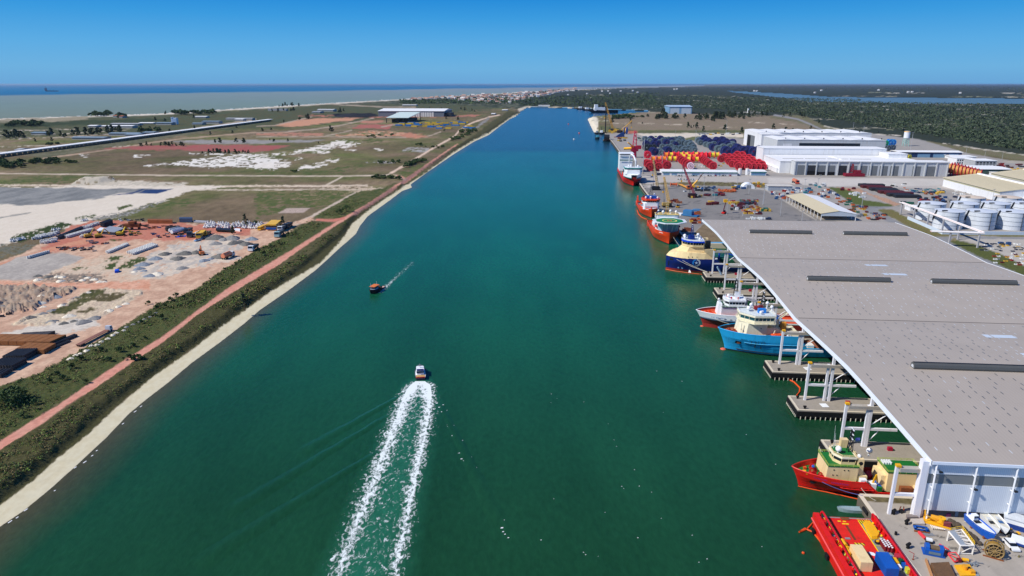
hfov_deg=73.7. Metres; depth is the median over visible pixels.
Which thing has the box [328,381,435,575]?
wake foam
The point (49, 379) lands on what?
shrub
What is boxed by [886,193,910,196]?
pipe stack
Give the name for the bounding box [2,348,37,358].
pipe stack
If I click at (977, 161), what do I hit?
office block
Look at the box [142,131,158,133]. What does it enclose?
shed
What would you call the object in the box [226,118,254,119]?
shed
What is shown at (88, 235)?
excavator
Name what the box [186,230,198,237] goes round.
lorry
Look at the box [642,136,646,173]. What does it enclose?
light mast
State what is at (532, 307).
canal water
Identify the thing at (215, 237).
gravel heap
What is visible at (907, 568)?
crate
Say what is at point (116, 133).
shed
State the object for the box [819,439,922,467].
finger pier
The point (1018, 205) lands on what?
storage tank
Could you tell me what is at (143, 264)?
gravel heap
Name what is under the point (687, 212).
drilling rig frame
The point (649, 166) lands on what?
cable reel
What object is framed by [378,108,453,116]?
factory hall
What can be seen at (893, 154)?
roof plant block
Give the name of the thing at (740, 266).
portal frame
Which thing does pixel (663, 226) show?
offshore ship
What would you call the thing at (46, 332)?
steel stack
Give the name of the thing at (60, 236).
pipe stack
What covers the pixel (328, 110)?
shed
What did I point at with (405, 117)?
canopy shed
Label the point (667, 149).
cable reel
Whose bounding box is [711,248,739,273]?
portal frame
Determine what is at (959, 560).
red jib
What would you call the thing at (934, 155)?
door
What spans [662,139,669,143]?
cable reel
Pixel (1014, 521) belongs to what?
boat
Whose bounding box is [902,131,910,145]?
water tower
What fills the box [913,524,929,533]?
blue trailer
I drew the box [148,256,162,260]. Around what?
gravel heap
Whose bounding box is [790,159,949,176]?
factory hall
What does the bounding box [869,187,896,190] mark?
pipe stack
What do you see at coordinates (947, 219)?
pipe bridge
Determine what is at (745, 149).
cable reel
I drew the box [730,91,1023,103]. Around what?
lagoon
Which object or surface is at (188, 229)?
lorry
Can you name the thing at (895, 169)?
roller door
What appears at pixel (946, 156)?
canteen
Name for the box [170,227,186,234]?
tank trailer
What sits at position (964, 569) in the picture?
pump unit
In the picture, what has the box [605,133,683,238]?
quay wall
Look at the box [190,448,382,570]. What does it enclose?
wave
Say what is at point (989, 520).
stored boat
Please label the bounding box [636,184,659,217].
offshore ship
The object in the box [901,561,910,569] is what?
crate
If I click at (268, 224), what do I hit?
lorry
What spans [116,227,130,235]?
excavator
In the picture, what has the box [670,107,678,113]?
door
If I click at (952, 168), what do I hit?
cable reel
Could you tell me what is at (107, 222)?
pipe stack
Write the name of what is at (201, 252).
excavator
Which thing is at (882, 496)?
quay wall
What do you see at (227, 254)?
lorry
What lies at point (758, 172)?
store building
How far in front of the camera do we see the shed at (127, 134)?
1358.16 m
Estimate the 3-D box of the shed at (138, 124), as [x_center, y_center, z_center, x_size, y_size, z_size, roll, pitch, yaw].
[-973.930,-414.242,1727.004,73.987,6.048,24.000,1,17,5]
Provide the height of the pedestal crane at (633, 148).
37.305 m
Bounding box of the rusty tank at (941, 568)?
[930,562,954,575]
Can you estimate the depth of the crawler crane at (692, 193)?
627.98 m
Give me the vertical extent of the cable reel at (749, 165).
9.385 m
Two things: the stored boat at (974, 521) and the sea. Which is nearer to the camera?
the stored boat at (974, 521)
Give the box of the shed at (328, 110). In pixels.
[317,109,336,111]
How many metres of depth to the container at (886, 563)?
145.19 m
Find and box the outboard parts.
[1006,530,1017,537]
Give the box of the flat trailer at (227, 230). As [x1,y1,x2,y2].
[216,228,230,232]
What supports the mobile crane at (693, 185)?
on the asphalt
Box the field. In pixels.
[607,110,809,130]
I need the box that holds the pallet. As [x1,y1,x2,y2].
[910,518,924,525]
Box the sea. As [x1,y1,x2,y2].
[0,85,703,118]
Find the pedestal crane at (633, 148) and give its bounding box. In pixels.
[624,131,640,157]
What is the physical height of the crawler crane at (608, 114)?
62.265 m
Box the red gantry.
[843,164,864,176]
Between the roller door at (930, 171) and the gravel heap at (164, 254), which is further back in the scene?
the roller door at (930, 171)
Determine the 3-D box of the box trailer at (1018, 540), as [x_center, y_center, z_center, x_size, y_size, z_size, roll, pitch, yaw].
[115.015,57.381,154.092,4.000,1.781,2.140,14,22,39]
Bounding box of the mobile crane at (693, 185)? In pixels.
[691,173,702,188]
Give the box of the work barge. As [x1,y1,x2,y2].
[603,134,609,141]
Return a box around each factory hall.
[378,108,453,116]
[743,129,878,145]
[756,146,886,159]
[763,135,886,147]
[763,155,913,172]
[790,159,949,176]
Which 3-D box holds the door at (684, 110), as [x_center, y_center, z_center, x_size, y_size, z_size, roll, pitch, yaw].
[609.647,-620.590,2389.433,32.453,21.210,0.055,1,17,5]
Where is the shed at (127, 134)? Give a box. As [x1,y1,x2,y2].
[124,133,143,135]
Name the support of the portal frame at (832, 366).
on the finger pier at (810, 407)
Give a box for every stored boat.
[964,513,995,538]
[980,512,1000,533]
[989,513,1009,533]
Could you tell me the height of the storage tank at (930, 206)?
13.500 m
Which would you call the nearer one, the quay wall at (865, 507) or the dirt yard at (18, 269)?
the quay wall at (865, 507)
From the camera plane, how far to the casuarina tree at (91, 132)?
1391.94 m
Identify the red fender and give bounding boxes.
[918,531,925,539]
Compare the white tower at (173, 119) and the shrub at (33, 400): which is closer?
the shrub at (33, 400)
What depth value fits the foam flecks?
186.29 m
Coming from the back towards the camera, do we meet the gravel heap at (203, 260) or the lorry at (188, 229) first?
the lorry at (188, 229)
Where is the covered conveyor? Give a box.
[0,119,271,156]
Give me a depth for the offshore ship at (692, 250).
387.00 m
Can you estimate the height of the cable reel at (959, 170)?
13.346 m
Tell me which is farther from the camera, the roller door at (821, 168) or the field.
the field
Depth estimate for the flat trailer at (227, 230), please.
480.47 m
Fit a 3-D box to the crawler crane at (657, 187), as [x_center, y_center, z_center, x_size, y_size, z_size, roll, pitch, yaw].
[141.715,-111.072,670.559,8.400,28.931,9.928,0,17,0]
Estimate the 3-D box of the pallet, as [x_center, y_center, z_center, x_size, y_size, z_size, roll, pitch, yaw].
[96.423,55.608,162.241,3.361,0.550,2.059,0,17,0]
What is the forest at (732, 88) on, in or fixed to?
on the ground at (260, 205)
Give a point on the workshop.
(930, 153)
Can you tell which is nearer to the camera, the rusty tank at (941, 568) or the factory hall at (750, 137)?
the rusty tank at (941, 568)
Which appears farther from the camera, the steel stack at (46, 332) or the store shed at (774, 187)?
the store shed at (774, 187)
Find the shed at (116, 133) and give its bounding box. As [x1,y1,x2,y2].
[108,132,143,135]
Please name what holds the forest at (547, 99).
on the ground at (260, 205)
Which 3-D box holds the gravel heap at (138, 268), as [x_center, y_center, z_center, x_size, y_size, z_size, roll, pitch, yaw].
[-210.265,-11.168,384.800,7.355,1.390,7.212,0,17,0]
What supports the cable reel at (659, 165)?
on the paved yard at (912, 182)
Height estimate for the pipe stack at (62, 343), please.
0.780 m
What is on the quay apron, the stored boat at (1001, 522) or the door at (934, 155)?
the stored boat at (1001, 522)
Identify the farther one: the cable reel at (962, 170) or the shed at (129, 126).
the shed at (129, 126)
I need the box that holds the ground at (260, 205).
[0,85,1023,503]
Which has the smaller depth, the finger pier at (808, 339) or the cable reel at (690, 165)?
the finger pier at (808, 339)
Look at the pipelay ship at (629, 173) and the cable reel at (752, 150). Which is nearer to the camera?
the pipelay ship at (629, 173)
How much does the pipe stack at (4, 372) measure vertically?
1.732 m
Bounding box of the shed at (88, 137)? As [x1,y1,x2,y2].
[71,136,111,139]
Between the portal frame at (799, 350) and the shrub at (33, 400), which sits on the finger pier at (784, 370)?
the portal frame at (799, 350)
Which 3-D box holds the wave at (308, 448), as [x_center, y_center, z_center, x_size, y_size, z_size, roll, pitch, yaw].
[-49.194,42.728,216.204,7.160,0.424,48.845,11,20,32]
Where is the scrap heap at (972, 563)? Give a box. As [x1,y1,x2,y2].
[966,559,982,566]
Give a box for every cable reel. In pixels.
[642,144,647,150]
[644,151,650,157]
[646,162,653,170]
[650,148,658,155]
[655,162,662,170]
[658,149,663,155]
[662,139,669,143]
[662,160,670,168]
[664,146,671,151]
[687,162,693,168]
[697,139,702,144]
[709,143,715,150]
[709,161,716,169]
[714,145,721,152]
[717,155,724,161]
[720,146,730,153]
[728,160,734,166]
[731,146,740,153]
[735,162,742,169]
[739,146,748,154]
[744,162,752,168]
[748,146,756,155]
[761,163,766,169]
[949,162,958,174]
[953,164,962,175]
[957,164,965,175]
[960,165,968,174]
[964,166,972,174]
[982,539,1004,561]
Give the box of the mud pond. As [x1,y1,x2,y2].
[0,187,171,204]
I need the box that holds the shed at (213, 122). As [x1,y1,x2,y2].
[201,121,222,123]
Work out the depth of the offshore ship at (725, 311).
297.34 m
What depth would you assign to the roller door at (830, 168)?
778.17 m
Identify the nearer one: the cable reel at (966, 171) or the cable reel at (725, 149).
the cable reel at (966, 171)
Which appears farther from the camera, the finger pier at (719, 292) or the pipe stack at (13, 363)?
the finger pier at (719, 292)
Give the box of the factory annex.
[756,133,784,145]
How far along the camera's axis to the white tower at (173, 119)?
1759.13 m
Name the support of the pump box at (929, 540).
on the quay apron
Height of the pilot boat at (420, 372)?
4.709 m
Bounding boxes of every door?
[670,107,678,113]
[681,108,690,113]
[751,173,764,175]
[797,165,804,174]
[807,165,815,170]
[817,165,825,171]
[827,165,834,171]
[838,166,846,174]
[860,166,867,175]
[868,166,877,175]
[879,166,887,175]
[889,166,898,175]
[911,166,920,175]
[917,154,929,157]
[926,166,935,175]
[933,154,945,157]
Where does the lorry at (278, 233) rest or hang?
on the dirt yard at (18, 269)
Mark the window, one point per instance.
(800, 144)
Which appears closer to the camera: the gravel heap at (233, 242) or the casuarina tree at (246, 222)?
the gravel heap at (233, 242)
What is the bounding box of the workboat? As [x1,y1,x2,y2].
[589,102,617,112]
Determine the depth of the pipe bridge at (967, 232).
435.05 m
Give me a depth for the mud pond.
650.80 m
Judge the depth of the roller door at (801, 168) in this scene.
781.40 m
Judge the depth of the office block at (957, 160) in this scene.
887.56 m
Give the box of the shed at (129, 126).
[108,125,137,127]
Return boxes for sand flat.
[0,140,382,242]
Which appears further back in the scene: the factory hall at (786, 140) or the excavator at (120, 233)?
the factory hall at (786, 140)
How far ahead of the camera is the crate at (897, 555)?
148.72 m
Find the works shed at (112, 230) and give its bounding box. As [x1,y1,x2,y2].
[100,226,123,234]
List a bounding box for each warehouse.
[943,173,1023,200]
[991,169,1023,180]
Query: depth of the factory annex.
1074.98 m
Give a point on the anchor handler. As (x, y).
(828, 531)
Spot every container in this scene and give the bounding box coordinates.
[179,217,192,221]
[849,544,872,571]
[874,552,899,575]
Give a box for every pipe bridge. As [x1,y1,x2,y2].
[899,202,984,239]
[930,230,984,247]
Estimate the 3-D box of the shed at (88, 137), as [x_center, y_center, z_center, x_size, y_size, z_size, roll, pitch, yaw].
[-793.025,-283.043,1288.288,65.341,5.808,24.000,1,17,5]
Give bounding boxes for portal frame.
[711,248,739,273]
[723,263,755,289]
[739,277,773,304]
[757,299,794,321]
[778,328,823,364]
[803,357,855,400]
[840,398,897,446]
[887,463,923,515]
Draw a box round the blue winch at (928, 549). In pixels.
[921,542,944,558]
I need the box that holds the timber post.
[925,558,932,575]
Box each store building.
[660,169,737,175]
[749,169,766,175]
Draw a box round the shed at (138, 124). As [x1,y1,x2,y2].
[111,123,142,125]
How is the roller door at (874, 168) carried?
in the factory hall at (935, 168)
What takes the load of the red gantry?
on the paved yard at (912, 182)
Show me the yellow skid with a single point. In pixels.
(938, 521)
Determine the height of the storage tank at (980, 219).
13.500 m
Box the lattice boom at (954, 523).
[947,518,982,545]
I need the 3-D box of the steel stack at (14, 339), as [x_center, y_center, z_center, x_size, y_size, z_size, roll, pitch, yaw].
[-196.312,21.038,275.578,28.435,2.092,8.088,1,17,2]
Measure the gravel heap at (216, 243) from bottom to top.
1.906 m
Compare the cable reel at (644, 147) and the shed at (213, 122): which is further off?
the shed at (213, 122)
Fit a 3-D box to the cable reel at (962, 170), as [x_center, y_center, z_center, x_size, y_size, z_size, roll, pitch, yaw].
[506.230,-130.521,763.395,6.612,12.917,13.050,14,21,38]
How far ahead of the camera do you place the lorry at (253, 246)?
425.17 m
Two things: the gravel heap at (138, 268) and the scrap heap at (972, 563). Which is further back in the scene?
the gravel heap at (138, 268)
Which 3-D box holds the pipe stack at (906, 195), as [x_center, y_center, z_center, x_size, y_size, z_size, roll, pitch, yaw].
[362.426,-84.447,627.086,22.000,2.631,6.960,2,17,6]
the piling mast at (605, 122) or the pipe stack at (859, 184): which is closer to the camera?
the pipe stack at (859, 184)
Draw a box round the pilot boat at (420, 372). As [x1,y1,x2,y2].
[415,364,425,380]
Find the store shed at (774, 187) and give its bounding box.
[765,184,792,190]
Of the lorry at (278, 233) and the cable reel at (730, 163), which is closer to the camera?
the lorry at (278, 233)
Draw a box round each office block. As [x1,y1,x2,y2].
[948,156,974,164]
[964,158,996,165]
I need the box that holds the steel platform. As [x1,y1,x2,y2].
[946,526,974,554]
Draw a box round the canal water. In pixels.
[0,107,909,575]
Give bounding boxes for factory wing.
[766,163,778,172]
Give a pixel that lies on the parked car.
(1010, 543)
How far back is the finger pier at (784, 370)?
247.87 m
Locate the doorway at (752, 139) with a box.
[748,134,754,145]
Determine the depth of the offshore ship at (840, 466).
176.97 m
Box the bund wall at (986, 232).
[907,216,1023,234]
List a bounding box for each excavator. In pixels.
[83,228,97,237]
[94,228,109,238]
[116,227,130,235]
[198,245,205,255]
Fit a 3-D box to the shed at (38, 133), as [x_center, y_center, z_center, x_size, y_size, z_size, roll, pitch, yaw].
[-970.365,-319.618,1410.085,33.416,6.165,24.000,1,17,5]
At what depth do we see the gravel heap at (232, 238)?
457.02 m
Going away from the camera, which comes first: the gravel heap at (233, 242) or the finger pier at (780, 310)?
the finger pier at (780, 310)
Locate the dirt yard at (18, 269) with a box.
[0,217,315,384]
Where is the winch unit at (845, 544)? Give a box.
[837,538,851,556]
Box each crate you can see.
[894,553,900,559]
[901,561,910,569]
[904,566,909,573]
[906,514,917,518]
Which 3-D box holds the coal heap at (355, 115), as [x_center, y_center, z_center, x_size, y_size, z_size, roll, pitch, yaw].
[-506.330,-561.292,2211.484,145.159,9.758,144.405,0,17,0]
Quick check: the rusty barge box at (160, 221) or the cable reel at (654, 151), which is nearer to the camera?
the rusty barge box at (160, 221)
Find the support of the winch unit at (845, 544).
on the anchor handler
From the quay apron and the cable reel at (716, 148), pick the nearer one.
the quay apron
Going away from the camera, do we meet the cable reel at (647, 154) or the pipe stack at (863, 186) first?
the pipe stack at (863, 186)
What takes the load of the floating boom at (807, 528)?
on the canal water
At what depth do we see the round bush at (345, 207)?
554.83 m
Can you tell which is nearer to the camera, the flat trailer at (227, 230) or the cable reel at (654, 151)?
the flat trailer at (227, 230)
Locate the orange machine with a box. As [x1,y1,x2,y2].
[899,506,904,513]
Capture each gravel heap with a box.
[25,315,36,319]
[62,314,76,317]
[75,319,92,324]
[87,316,100,319]
[133,267,145,270]
[134,262,149,266]
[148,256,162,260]
[152,272,163,275]
[158,252,171,255]
[170,256,186,260]
[176,251,191,255]
[176,266,188,269]
[199,259,210,262]
[205,235,223,239]
[209,241,221,244]
[211,254,221,258]
[225,235,239,240]
[227,241,241,244]
[239,242,252,245]
[245,237,258,240]
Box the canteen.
[945,155,976,157]
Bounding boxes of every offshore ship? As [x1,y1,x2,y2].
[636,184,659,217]
[647,202,686,243]
[666,224,751,272]
[696,278,801,330]
[718,291,832,358]
[792,427,917,496]
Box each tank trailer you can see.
[165,225,179,230]
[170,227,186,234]
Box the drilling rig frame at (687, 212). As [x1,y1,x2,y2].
[677,209,700,216]
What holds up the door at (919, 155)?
in the workshop
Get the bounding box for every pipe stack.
[0,357,27,370]
[0,368,11,377]
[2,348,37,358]
[53,334,77,344]
[56,226,82,238]
[56,340,70,346]
[100,219,112,226]
[858,183,884,185]
[860,185,882,187]
[866,186,892,188]
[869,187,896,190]
[877,190,904,193]
[884,191,913,194]
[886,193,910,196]
[892,194,920,197]
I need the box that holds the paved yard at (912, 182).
[606,133,1023,270]
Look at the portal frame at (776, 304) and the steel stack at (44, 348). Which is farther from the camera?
the portal frame at (776, 304)
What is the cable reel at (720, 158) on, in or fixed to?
on the paved yard at (912, 182)
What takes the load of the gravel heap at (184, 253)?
on the dirt yard at (18, 269)
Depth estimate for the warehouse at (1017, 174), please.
713.52 m
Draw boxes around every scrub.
[0,297,240,488]
[155,200,364,308]
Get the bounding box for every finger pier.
[702,271,761,282]
[713,287,775,300]
[763,360,856,382]
[765,307,786,313]
[786,395,891,422]
[804,338,815,340]
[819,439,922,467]
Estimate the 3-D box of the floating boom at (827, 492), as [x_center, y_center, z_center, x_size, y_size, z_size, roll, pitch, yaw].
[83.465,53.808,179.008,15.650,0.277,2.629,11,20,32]
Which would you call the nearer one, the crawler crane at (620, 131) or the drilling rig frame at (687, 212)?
the drilling rig frame at (687, 212)
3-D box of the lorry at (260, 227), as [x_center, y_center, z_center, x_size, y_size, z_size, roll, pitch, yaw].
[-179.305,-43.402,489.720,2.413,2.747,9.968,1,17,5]
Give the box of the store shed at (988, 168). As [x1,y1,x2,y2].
[964,165,1012,173]
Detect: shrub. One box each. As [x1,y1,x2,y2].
[16,161,26,166]
[18,412,27,416]
[30,398,38,403]
[42,377,52,383]
[67,363,74,369]
[75,354,83,361]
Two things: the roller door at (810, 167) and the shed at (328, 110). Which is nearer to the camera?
the roller door at (810, 167)
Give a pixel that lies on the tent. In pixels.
(746, 185)
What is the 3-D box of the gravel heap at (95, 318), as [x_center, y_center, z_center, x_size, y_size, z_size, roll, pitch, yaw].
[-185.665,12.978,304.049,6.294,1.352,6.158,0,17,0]
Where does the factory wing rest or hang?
on the paved yard at (912, 182)
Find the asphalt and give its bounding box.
[643,185,835,235]
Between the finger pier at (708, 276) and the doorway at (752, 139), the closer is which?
the finger pier at (708, 276)
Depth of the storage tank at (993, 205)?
519.64 m
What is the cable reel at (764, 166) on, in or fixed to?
on the paved yard at (912, 182)
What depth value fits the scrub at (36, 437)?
224.63 m
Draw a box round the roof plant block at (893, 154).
[879,152,907,157]
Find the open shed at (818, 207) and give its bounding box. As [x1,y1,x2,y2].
[786,193,856,220]
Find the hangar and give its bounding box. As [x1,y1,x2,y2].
[664,105,691,113]
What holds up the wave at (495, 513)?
on the canal water
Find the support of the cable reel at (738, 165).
on the paved yard at (912, 182)
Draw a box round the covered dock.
[702,219,1023,521]
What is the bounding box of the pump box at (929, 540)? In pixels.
[925,537,932,544]
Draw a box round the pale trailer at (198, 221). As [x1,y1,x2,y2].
[193,220,205,222]
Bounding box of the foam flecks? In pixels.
[8,404,746,562]
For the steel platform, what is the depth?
152.76 m
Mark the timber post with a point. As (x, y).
(928, 567)
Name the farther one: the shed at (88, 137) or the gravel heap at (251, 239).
the shed at (88, 137)
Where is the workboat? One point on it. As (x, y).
(596, 109)
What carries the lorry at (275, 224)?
on the dirt yard at (18, 269)
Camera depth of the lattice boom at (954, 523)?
157.89 m
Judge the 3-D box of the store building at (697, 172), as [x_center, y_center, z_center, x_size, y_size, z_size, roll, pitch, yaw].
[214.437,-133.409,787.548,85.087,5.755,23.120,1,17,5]
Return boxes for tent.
[741,182,754,188]
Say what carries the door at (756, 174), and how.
in the store building at (758, 172)
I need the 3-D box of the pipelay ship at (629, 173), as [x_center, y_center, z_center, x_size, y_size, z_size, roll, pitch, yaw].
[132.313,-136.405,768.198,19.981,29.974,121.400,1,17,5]
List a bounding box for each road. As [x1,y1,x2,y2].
[0,103,498,448]
[773,114,1023,271]
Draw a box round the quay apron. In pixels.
[867,501,1023,575]
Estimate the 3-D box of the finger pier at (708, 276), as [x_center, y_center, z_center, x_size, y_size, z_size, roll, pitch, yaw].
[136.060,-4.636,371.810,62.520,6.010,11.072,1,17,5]
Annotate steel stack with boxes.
[0,334,65,344]
[16,342,55,353]
[21,331,54,333]
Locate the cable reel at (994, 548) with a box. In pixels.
[982,539,1004,561]
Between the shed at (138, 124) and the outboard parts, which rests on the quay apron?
the outboard parts
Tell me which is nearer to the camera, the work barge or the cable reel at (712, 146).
the cable reel at (712, 146)
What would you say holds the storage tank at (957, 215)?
on the paved yard at (912, 182)
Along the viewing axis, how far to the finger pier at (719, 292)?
341.79 m
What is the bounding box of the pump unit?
[954,564,975,575]
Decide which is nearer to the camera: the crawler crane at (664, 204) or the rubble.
the rubble
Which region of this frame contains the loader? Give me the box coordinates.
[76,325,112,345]
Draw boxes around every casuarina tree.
[2,129,11,137]
[89,127,95,134]
[239,293,248,310]
[242,214,247,224]
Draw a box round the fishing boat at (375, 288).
[369,281,381,293]
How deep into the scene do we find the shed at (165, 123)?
1738.37 m
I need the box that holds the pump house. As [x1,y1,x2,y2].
[904,205,916,210]
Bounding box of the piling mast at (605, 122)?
[603,106,606,133]
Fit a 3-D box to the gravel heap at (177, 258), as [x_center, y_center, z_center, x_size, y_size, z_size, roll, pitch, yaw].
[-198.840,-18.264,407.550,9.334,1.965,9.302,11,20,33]
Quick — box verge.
[0,111,1023,504]
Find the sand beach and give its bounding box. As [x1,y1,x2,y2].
[0,92,597,525]
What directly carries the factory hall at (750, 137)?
on the paved yard at (912, 182)
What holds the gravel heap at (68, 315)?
on the ground at (260, 205)
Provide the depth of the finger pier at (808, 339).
278.91 m
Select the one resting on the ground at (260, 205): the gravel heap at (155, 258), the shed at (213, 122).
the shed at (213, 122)
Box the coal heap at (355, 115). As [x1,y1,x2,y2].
[336,113,377,116]
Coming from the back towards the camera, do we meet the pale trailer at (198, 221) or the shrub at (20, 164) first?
the shrub at (20, 164)
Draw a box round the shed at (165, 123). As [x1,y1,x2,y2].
[156,122,175,124]
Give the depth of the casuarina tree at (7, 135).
1304.27 m
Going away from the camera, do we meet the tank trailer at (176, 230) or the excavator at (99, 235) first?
the excavator at (99, 235)
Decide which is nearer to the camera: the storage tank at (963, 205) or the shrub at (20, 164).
the storage tank at (963, 205)
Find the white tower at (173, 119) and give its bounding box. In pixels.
[170,117,178,123]
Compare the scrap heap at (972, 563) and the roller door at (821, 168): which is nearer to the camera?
the scrap heap at (972, 563)
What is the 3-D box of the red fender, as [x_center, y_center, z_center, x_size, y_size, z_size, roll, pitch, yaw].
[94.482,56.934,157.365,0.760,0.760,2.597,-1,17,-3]
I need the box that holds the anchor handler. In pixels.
[811,511,918,575]
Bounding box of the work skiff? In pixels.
[837,506,861,513]
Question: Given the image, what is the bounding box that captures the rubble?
[0,283,73,311]
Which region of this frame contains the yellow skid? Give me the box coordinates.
[923,510,951,528]
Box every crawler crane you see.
[604,103,613,130]
[617,120,631,132]
[651,160,660,189]
[662,177,672,207]
[681,165,697,197]
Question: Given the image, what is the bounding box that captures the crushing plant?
[117,221,150,229]
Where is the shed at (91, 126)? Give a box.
[88,125,100,127]
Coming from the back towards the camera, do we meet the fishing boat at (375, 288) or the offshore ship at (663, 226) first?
the offshore ship at (663, 226)
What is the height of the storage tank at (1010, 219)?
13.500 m
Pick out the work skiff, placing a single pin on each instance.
(851, 509)
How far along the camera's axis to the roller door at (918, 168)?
770.98 m
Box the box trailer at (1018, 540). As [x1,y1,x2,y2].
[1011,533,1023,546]
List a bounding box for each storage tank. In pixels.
[915,201,946,220]
[931,208,964,229]
[949,201,979,216]
[957,195,985,207]
[963,208,997,230]
[980,201,1010,210]
[993,195,1022,202]
[995,209,1023,230]
[1010,201,1023,209]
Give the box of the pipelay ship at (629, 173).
[617,152,642,185]
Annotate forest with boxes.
[398,92,658,105]
[592,95,1023,149]
[594,84,1021,90]
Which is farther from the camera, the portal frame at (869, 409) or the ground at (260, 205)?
the ground at (260, 205)
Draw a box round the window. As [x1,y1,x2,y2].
[799,143,859,145]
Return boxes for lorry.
[184,227,192,232]
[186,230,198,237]
[196,230,205,238]
[221,251,234,259]
[248,243,258,251]
[257,224,265,229]
[266,220,275,229]
[270,220,281,229]
[274,229,284,236]
[277,225,286,229]
[283,222,292,228]
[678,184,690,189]
[792,178,799,183]
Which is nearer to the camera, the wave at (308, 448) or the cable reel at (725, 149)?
the wave at (308, 448)
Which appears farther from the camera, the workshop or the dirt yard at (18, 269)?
the workshop
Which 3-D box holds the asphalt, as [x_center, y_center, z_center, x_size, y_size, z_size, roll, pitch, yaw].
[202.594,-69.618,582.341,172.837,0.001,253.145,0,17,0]
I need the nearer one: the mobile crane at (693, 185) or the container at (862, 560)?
the container at (862, 560)
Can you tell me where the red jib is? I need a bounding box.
[939,544,961,562]
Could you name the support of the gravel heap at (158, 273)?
on the dirt yard at (18, 269)
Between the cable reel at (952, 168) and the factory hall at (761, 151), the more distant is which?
the factory hall at (761, 151)
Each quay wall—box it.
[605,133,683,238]
[711,243,726,247]
[856,494,921,575]
[860,493,912,498]
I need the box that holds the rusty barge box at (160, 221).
[147,219,172,223]
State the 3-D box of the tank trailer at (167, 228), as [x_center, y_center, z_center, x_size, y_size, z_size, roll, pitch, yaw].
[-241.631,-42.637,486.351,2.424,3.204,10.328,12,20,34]
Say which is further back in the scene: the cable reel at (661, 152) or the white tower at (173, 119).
the white tower at (173, 119)
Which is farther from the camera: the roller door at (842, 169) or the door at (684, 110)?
the door at (684, 110)
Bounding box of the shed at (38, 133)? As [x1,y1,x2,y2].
[31,132,51,134]
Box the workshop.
[891,150,963,157]
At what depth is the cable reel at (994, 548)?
150.08 m
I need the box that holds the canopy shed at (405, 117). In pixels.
[386,112,420,122]
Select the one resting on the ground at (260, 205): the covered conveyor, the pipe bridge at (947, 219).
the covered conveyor
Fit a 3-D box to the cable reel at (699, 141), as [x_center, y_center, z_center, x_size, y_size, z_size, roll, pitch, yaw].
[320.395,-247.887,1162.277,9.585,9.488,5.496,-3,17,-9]
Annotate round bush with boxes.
[0,385,31,407]
[130,353,144,359]
[341,205,349,211]
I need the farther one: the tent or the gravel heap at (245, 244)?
the tent
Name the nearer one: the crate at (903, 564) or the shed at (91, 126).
the crate at (903, 564)
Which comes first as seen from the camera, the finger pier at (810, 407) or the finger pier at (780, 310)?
the finger pier at (810, 407)
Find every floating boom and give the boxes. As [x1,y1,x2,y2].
[789,379,800,394]
[798,485,857,498]
[799,522,819,541]
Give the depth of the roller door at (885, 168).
774.00 m
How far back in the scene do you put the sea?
6351.90 m
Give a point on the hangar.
(678, 109)
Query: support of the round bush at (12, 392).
on the verge
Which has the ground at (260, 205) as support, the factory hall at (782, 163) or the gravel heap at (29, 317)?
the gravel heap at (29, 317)
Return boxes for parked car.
[1002,538,1020,551]
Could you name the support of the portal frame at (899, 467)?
on the quay apron
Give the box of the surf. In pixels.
[99,88,609,115]
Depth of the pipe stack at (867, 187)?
676.37 m
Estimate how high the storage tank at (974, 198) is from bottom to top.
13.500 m
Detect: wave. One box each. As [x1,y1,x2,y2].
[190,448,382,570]
[221,412,392,517]
[294,394,402,457]
[437,401,510,530]
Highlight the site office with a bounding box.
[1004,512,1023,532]
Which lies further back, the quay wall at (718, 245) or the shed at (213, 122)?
the shed at (213, 122)
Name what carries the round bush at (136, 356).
on the verge
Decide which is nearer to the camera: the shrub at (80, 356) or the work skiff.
the work skiff
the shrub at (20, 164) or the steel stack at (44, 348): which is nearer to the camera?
the steel stack at (44, 348)
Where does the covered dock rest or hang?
on the ground at (260, 205)
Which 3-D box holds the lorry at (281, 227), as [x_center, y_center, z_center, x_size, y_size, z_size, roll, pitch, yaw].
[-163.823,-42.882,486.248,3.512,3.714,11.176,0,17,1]
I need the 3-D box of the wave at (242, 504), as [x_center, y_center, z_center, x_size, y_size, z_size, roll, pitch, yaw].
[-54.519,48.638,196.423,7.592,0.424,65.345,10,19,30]
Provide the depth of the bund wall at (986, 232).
472.93 m

